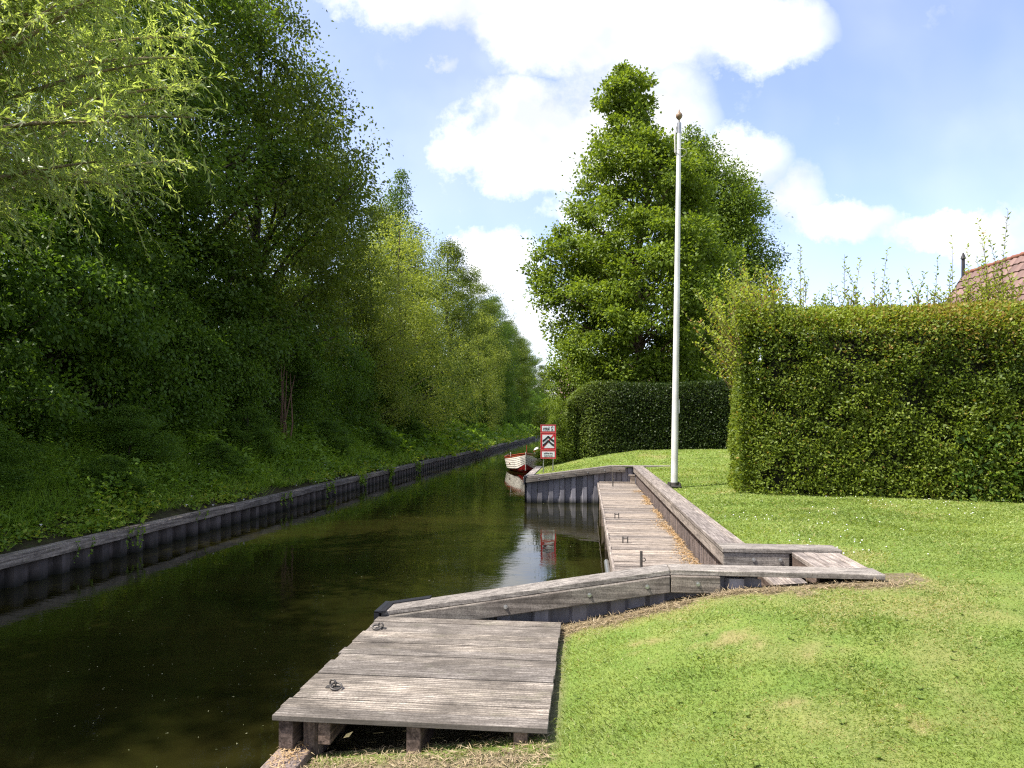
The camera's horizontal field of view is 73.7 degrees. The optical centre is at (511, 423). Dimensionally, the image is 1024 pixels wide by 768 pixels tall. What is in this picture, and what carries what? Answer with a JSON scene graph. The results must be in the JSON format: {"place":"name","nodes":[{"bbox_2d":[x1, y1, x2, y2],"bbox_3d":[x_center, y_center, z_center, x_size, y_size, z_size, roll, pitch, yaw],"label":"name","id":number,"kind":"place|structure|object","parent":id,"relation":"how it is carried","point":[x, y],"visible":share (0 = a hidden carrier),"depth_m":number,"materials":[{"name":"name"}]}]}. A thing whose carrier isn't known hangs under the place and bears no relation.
{"place":"outdoors","nodes":[
{"label":"outdoors","id":0,"kind":"place"},
{"bbox_2d":[0,439,517,554],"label":"bank","id":1,"kind":"structure","parent":0,"point":[159,514],"depth_m":13.98,"materials":[{"name":"green plant"}]},
{"bbox_2d":[1,277,59,418],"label":"shrub","id":2,"kind":"object","parent":1,"relation":"on","point":[31,360],"visible":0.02,"depth_m":17.53,"materials":[{"name":"green plant"}]},
{"bbox_2d":[0,166,108,446],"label":"shrub","id":3,"kind":"object","parent":1,"relation":"on","point":[27,294],"visible":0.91,"depth_m":14.04,"materials":[{"name":"green plant"}]},
{"bbox_2d":[19,261,117,409],"bbox_3d":[-14.899,-2.500,21.407,6.609,6.986,7.621,0,0,-9],"label":"shrub","id":4,"kind":"object","parent":1,"relation":"on","point":[86,349],"depth_m":21.25,"materials":[{"name":"green plant"}]},
{"bbox_2d":[0,154,226,439],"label":"shrub","id":5,"kind":"object","parent":1,"relation":"on","point":[113,284],"visible":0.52,"depth_m":16.59,"materials":[{"name":"green plant"}]},
{"bbox_2d":[76,454,155,499],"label":"bramble","id":6,"kind":"object","parent":1,"relation":"on","point":[120,461],"visible":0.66,"depth_m":13.82,"materials":[{"name":"green plant"}]},
{"bbox_2d":[0,0,235,274],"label":"willow tree","id":7,"kind":"object","parent":1,"relation":"on","point":[25,25],"visible":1,"depth_m":10.82,"materials":[{"name":"green plant"}]},
{"bbox_2d":[73,403,186,470],"bbox_3d":[-8.894,0.364,15.955,2.454,1.710,2.651,0,0,-29],"label":"bramble","id":8,"kind":"object","parent":1,"relation":"on","point":[137,419],"visible":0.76,"depth_m":15.61,"materials":[{"name":"green plant"}]},
{"bbox_2d":[32,234,254,442],"bbox_3d":[-10.671,-2.359,19.941,5.742,6.488,5.432,0,0,-39],"label":"shrub","id":9,"kind":"object","parent":1,"relation":"on","point":[181,409],"visible":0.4,"depth_m":19.53,"materials":[{"name":"green plant"}]},
{"bbox_2d":[0,0,314,413],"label":"ash tree","id":10,"kind":"object","parent":1,"relation":"on","point":[202,189],"visible":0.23,"depth_m":19.00,"materials":[{"name":"green plant"}]},
{"bbox_2d":[23,0,366,409],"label":"ash tree","id":11,"kind":"object","parent":1,"relation":"on","point":[266,148],"visible":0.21,"depth_m":23.09,"materials":[{"name":"green plant"}]},
{"bbox_2d":[189,439,252,478],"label":"bramble","id":12,"kind":"object","parent":1,"relation":"on","point":[218,445],"visible":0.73,"depth_m":18.26,"materials":[{"name":"green plant"}]},
{"bbox_2d":[139,228,310,434],"bbox_3d":[-10.338,-2.784,23.403,5.898,7.802,6.372,0,0,13],"label":"shrub","id":13,"kind":"object","parent":1,"relation":"on","point":[259,379],"visible":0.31,"depth_m":22.69,"materials":[{"name":"green plant"}]},
{"bbox_2d":[212,406,283,456],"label":"bramble","id":14,"kind":"object","parent":1,"relation":"on","point":[260,430],"visible":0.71,"depth_m":21.44,"materials":[{"name":"green plant"}]},
{"bbox_2d":[121,0,396,409],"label":"maple tree","id":15,"kind":"object","parent":1,"relation":"on","point":[313,106],"visible":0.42,"depth_m":25.76,"materials":[{"name":"green plant"}]},
{"bbox_2d":[0,398,539,551],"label":"undergrowth","id":16,"kind":"object","parent":1,"relation":"on","point":[301,445],"visible":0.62,"depth_m":16.68,"materials":[{"name":"green plant"}]},
{"bbox_2d":[201,293,346,434],"bbox_3d":[-10.071,-2.283,27.474,6.295,6.682,5.460,0,0,-31],"label":"shrub","id":17,"kind":"object","parent":1,"relation":"on","point":[315,377],"visible":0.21,"depth_m":27.31,"materials":[{"name":"green plant"}]},
{"bbox_2d":[280,364,294,438],"bbox_3d":[-8.185,-0.624,24.893,0.593,3.286,0.796,0,0,-11],"label":"trunk","id":18,"kind":"object","parent":1,"relation":"on","point":[283,422],"visible":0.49,"depth_m":24.77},
{"bbox_2d":[203,121,401,394],"bbox_3d":[-11.931,-8.001,36.290,10.861,17.270,11.666,0,0,41],"label":"maple tree","id":19,"kind":"object","parent":1,"relation":"on","point":[348,291],"visible":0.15,"depth_m":35.94,"materials":[{"name":"green plant"}]},
{"bbox_2d":[265,274,377,429],"bbox_3d":[-9.347,-2.926,31.539,6.004,7.963,6.346,0,0,-40],"label":"shrub","id":20,"kind":"object","parent":1,"relation":"on","point":[355,392],"visible":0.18,"depth_m":31.35,"materials":[{"name":"green plant"}]},
{"bbox_2d":[309,419,354,455],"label":"bramble","id":21,"kind":"object","parent":1,"relation":"on","point":[325,424],"visible":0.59,"depth_m":26.71,"materials":[{"name":"green plant"}]},
{"bbox_2d":[307,341,388,428],"bbox_3d":[-8.929,-1.693,35.735,5.735,5.401,5.308,0,0,-25],"label":"shrub","id":22,"kind":"object","parent":1,"relation":"on","point":[372,413],"visible":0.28,"depth_m":35.14,"materials":[{"name":"green plant"}]},
{"bbox_2d":[312,241,436,438],"bbox_3d":[-8.254,-4.213,38.648,7.996,12.101,8.663,0,0,-34],"label":"sallow tree","id":23,"kind":"object","parent":1,"relation":"on","point":[405,352],"visible":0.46,"depth_m":37.73,"materials":[{"name":"green plant"}]},
{"bbox_2d":[358,425,403,455],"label":"bramble","id":24,"kind":"object","parent":1,"relation":"on","point":[379,431],"visible":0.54,"depth_m":32.22,"materials":[{"name":"green plant"}]},
{"bbox_2d":[317,198,449,397],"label":"maple tree","id":25,"kind":"object","parent":1,"relation":"on","point":[389,208],"visible":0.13,"depth_m":49.67,"materials":[{"name":"green plant"}]},
{"bbox_2d":[361,345,417,424],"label":"shrub","id":26,"kind":"object","parent":1,"relation":"on","point":[382,400],"visible":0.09,"depth_m":40.29,"materials":[{"name":"green plant"}]},
{"bbox_2d":[394,416,429,439],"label":"bramble","id":27,"kind":"object","parent":1,"relation":"on","point":[415,426],"visible":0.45,"depth_m":39.03,"materials":[{"name":"green plant"}]},
{"bbox_2d":[375,340,451,429],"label":"shrub","id":28,"kind":"object","parent":1,"relation":"on","point":[422,385],"visible":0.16,"depth_m":47.39,"materials":[{"name":"green plant"}]},
{"bbox_2d":[371,168,456,402],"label":"poplar tree","id":29,"kind":"object","parent":1,"relation":"on","point":[396,200],"visible":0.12,"depth_m":54.09,"materials":[{"name":"green plant"}]},
{"bbox_2d":[349,210,508,448],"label":"sallow tree","id":30,"kind":"object","parent":1,"relation":"on","point":[423,326],"visible":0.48,"depth_m":43.44,"materials":[{"name":"green plant"}]},
{"bbox_2d":[410,336,469,427],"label":"shrub","id":31,"kind":"object","parent":1,"relation":"on","point":[441,403],"visible":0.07,"depth_m":54.26,"materials":[{"name":"green plant"}]},
{"bbox_2d":[405,237,503,410],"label":"maple tree","id":32,"kind":"object","parent":1,"relation":"on","point":[457,256],"visible":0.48,"depth_m":63.23,"materials":[{"name":"green plant"}]},
{"bbox_2d":[437,359,484,428],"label":"shrub","id":33,"kind":"object","parent":1,"relation":"on","point":[468,421],"visible":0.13,"depth_m":62.22,"materials":[{"name":"green plant"}]},
{"bbox_2d":[451,359,498,422],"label":"shrub","id":34,"kind":"object","parent":1,"relation":"on","point":[484,401],"visible":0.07,"depth_m":71.91,"materials":[{"name":"green plant"}]},
{"bbox_2d":[440,267,520,409],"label":"maple tree","id":35,"kind":"object","parent":1,"relation":"on","point":[491,310],"visible":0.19,"depth_m":77.28,"materials":[{"name":"green plant"}]},
{"bbox_2d":[456,309,513,434],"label":"sallow tree","id":36,"kind":"object","parent":1,"relation":"on","point":[498,404],"visible":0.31,"depth_m":71.04,"materials":[{"name":"green plant"}]},
{"bbox_2d":[481,378,506,427],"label":"shrub","id":37,"kind":"object","parent":1,"relation":"on","point":[503,421],"visible":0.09,"depth_m":83.98,"materials":[{"name":"green plant"}]},
{"bbox_2d":[459,299,531,418],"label":"ash tree","id":38,"kind":"object","parent":1,"relation":"on","point":[507,382],"visible":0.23,"depth_m":84.60,"materials":[{"name":"green plant"}]},
{"bbox_2d":[475,295,523,415],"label":"ash tree","id":39,"kind":"object","parent":1,"relation":"on","point":[506,326],"visible":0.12,"depth_m":93.52,"materials":[{"name":"green plant"}]},
{"bbox_2d":[495,385,524,428],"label":"shrub","id":40,"kind":"object","parent":1,"relation":"on","point":[510,419],"visible":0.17,"depth_m":98.56,"materials":[{"name":"green plant"}]},
{"bbox_2d":[492,325,540,415],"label":"maple tree","id":41,"kind":"object","parent":1,"relation":"on","point":[523,391],"visible":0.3,"depth_m":105.86,"materials":[{"name":"green plant"}]},
{"bbox_2d":[502,319,536,408],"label":"maple tree","id":42,"kind":"object","parent":1,"relation":"on","point":[522,343],"visible":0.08,"depth_m":118.36,"materials":[{"name":"green plant"}]},
{"bbox_2d":[508,385,536,425],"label":"shrub","id":43,"kind":"object","parent":1,"relation":"on","point":[523,416],"visible":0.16,"depth_m":116.21,"materials":[{"name":"green plant"}]},
{"bbox_2d":[515,389,543,424],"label":"shrub","id":44,"kind":"object","parent":1,"relation":"on","point":[534,400],"visible":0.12,"depth_m":139.24,"materials":[{"name":"green plant"}]},
{"bbox_2d":[516,336,543,414],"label":"ash tree","id":45,"kind":"object","parent":1,"relation":"on","point":[537,390],"visible":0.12,"depth_m":144.64,"materials":[{"name":"green plant"}]},
{"bbox_2d":[524,356,552,399],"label":"maple tree","id":46,"kind":"object","parent":1,"relation":"on","point":[543,373],"visible":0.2,"depth_m":179.17,"materials":[{"name":"green plant"}]},
{"bbox_2d":[526,393,550,423],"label":"shrub","id":47,"kind":"object","parent":1,"relation":"on","point":[543,397],"visible":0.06,"depth_m":171.89,"materials":[{"name":"green plant"}]},
{"bbox_2d":[540,376,556,398],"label":"maple tree","id":48,"kind":"object","parent":1,"relation":"on","point":[549,390],"visible":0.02,"depth_m":224.19,"materials":[{"name":"green plant"}]},
{"bbox_2d":[0,438,609,767],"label":"water","id":49,"kind":"structure","parent":0,"point":[296,594],"depth_m":9.03,"materials":[{"name":"liquid"}]},
{"bbox_2d":[0,436,538,588],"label":"bank wall","id":50,"kind":"structure","parent":49,"relation":"in","point":[21,567],"depth_m":13.67,"materials":[{"name":"grey wood"}]},
{"bbox_2d":[73,536,95,562],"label":"trailing ivy","id":51,"kind":"object","parent":50,"relation":"attached to","point":[92,545],"visible":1,"depth_m":11.43,"materials":[{"name":"green plant"}]},
{"bbox_2d":[119,524,145,548],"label":"trailing ivy","id":52,"kind":"object","parent":50,"relation":"attached to","point":[137,536],"visible":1,"depth_m":12.60,"materials":[{"name":"green plant"}]},
{"bbox_2d":[280,490,292,507],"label":"trailing ivy","id":53,"kind":"object","parent":50,"relation":"attached to","point":[290,494],"visible":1,"depth_m":18.83,"materials":[{"name":"green plant"}]},
{"bbox_2d":[322,482,335,496],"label":"trailing ivy","id":54,"kind":"object","parent":50,"relation":"hanging from","point":[333,486],"visible":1,"depth_m":22.00,"materials":[{"name":"green plant"}]},
{"bbox_2d":[358,474,367,486],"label":"trailing ivy","id":55,"kind":"object","parent":50,"relation":"attached to","point":[361,478],"visible":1,"depth_m":25.22,"materials":[{"name":"green plant"}]},
{"bbox_2d":[389,468,394,480],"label":"trailing ivy","id":56,"kind":"object","parent":50,"relation":"attached to","point":[391,471],"visible":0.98,"depth_m":28.89,"materials":[{"name":"green plant"}]},
{"bbox_2d":[415,461,423,471],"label":"trailing ivy","id":57,"kind":"object","parent":50,"relation":"hanging from","point":[419,464],"visible":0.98,"depth_m":33.74,"materials":[{"name":"green plant"}]},
{"bbox_2d":[57,507,556,767],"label":"floating scraps","id":58,"kind":"object","parent":49,"relation":"on","point":[255,648],"visible":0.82,"depth_m":7.27,"materials":[{"name":"green plant"}]},
{"bbox_2d":[272,617,560,755],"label":"jetty","id":59,"kind":"object","parent":49,"relation":"in","point":[421,680],"visible":0.99,"depth_m":4.56,"materials":[{"name":"grey wood"}]},
{"bbox_2d":[504,445,540,472],"bbox_3d":[0.633,1.810,34.950,2.030,1.540,5.910,0,0,-2],"label":"rowing boat","id":60,"kind":"object","parent":49,"relation":"on","point":[522,462],"visible":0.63,"depth_m":33.61,"materials":[{"name":"white paint"}]},
{"bbox_2d":[597,472,699,574],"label":"boardwalk","id":61,"kind":"structure","parent":49,"relation":"in","point":[635,537],"depth_m":11.07,"materials":[{"name":"grey wood"}]},
{"bbox_2d":[633,490,702,563],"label":"needle litter","id":62,"kind":"object","parent":61,"relation":"on","point":[678,540],"visible":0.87,"depth_m":10.76,"materials":[{"name":"brown plant"}]},
{"bbox_2d":[301,732,557,767],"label":"dead grass","id":63,"kind":"structure","parent":0,"point":[444,763],"depth_m":3.86,"materials":[{"name":"beige plant"}]},
{"bbox_2d":[2,0,1023,409],"label":"sky","id":64,"kind":"structure","parent":0,"point":[876,126],"materials":[{"name":"blue"}]},
{"bbox_2d":[305,449,1023,767],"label":"lawn","id":65,"kind":"structure","parent":0,"point":[353,737],"depth_m":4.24,"materials":[{"name":"green plant"}]},
{"bbox_2d":[261,724,350,767],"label":"bank edging","id":66,"kind":"object","parent":65,"relation":"on","point":[304,757],"visible":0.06,"depth_m":4.00,"materials":[{"name":"brown wood"}]},
{"bbox_2d":[266,739,309,767],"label":"wood chips","id":67,"kind":"object","parent":66,"relation":"on","point":[289,753],"visible":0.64,"depth_m":3.98,"materials":[{"name":"beige wood"}]},
{"bbox_2d":[523,465,542,500],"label":"bank edging","id":68,"kind":"object","parent":65,"relation":"on","point":[536,469],"visible":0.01,"depth_m":23.57,"materials":[{"name":"grey wood"}]},
{"bbox_2d":[531,439,561,466],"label":"shrub","id":69,"kind":"object","parent":65,"relation":"on","point":[547,462],"visible":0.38,"depth_m":26.86,"materials":[{"name":"green plant"}]},
{"bbox_2d":[540,424,555,472],"bbox_3d":[1.216,1.014,22.919,0.520,1.997,0.074,0,0,0],"label":"waterway sign","id":70,"kind":"object","parent":65,"relation":"on","point":[547,441],"visible":0.98,"depth_m":22.89,"materials":[{"name":"metal"}]},
{"bbox_2d":[545,396,575,463],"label":"shrub","id":71,"kind":"object","parent":65,"relation":"on","point":[562,441],"visible":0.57,"depth_m":27.49,"materials":[{"name":"green plant"}]},
{"bbox_2d":[526,321,610,458],"bbox_3d":[2.837,-1.209,30.844,4.507,6.989,4.570,0,0,6],"label":"tree","id":72,"kind":"object","parent":65,"relation":"on","point":[584,373],"visible":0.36,"depth_m":30.54,"materials":[{"name":"green plant"}]},
{"bbox_2d":[524,465,669,503],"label":"wing wall","id":73,"kind":"structure","parent":65,"relation":"on","point":[575,486],"depth_m":20.68,"materials":[{"name":"grey wood"}]},
{"bbox_2d":[374,564,884,622],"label":"wing wall","id":74,"kind":"structure","parent":65,"relation":"on","point":[574,599],"depth_m":6.04,"materials":[{"name":"grey wood"}]},
{"bbox_2d":[512,59,756,392],"bbox_3d":[5.852,-8.023,32.845,11.762,18.864,10.988,0,0,0],"label":"oak tree","id":75,"kind":"object","parent":65,"relation":"on","point":[642,147],"visible":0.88,"depth_m":31.10,"materials":[{"name":"green plant"}]},
{"bbox_2d":[565,379,758,461],"bbox_3d":[9.219,-0.067,27.110,14.219,3.433,1.872,0,0,6],"label":"clipped hedge","id":76,"kind":"object","parent":65,"relation":"on","point":[631,416],"visible":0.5,"depth_m":26.88,"materials":[{"name":"green plant"}]},
{"bbox_2d":[667,110,686,487],"bbox_3d":[3.418,-2.565,14.111,0.390,7.879,0.260,0,0,6],"label":"flagpole","id":77,"kind":"object","parent":65,"relation":"on","point":[674,482],"visible":0.96,"depth_m":14.06,"materials":[{"name":"white metal"}]},
{"bbox_2d":[656,121,806,380],"bbox_3d":[12.536,-8.214,41.102,8.929,19.350,8.811,0,0,0],"label":"ash tree","id":78,"kind":"object","parent":65,"relation":"on","point":[738,201],"visible":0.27,"depth_m":39.16,"materials":[{"name":"green plant"}]},
{"bbox_2d":[633,466,841,582],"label":"retaining wall","id":79,"kind":"structure","parent":65,"relation":"on","point":[707,539],"depth_m":8.30,"materials":[{"name":"grey wood"}]},
{"bbox_2d":[758,552,867,585],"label":"entrance steps","id":80,"kind":"structure","parent":65,"relation":"on","point":[805,559],"depth_m":6.41,"materials":[{"name":"grey wood"}]},
{"bbox_2d":[808,294,836,332],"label":"shrub","id":81,"kind":"object","parent":65,"relation":"on","point":[828,303],"depth_m":23.97,"materials":[{"name":"plant"}]},
{"bbox_2d":[681,208,1023,502],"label":"clipped hedge","id":82,"kind":"object","parent":65,"relation":"on","point":[914,400],"visible":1,"depth_m":12.03,"materials":[{"name":"green plant"}]},
{"bbox_2d":[725,496,983,553],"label":"clover flowers","id":83,"kind":"object","parent":65,"relation":"on","point":[857,517],"visible":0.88,"depth_m":9.07,"materials":[{"name":"white plant"}]},
{"bbox_2d":[947,252,1023,326],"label":"house","id":84,"kind":"structure","parent":65,"relation":"on","point":[1016,265],"depth_m":20.30,"materials":[{"name":"tile"}]},
{"bbox_2d":[558,577,932,646],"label":"dead grass","id":85,"kind":"structure","parent":0,"point":[667,606],"depth_m":5.77,"materials":[{"name":"brown plant"}]},
{"bbox_2d":[632,467,865,580],"bbox_3d":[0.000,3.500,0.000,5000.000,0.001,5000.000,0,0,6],"label":"ground","id":86,"kind":"structure","parent":0,"point":[841,579],"depth_m":15.37,"materials":[{"name":"soil"}]}
]}

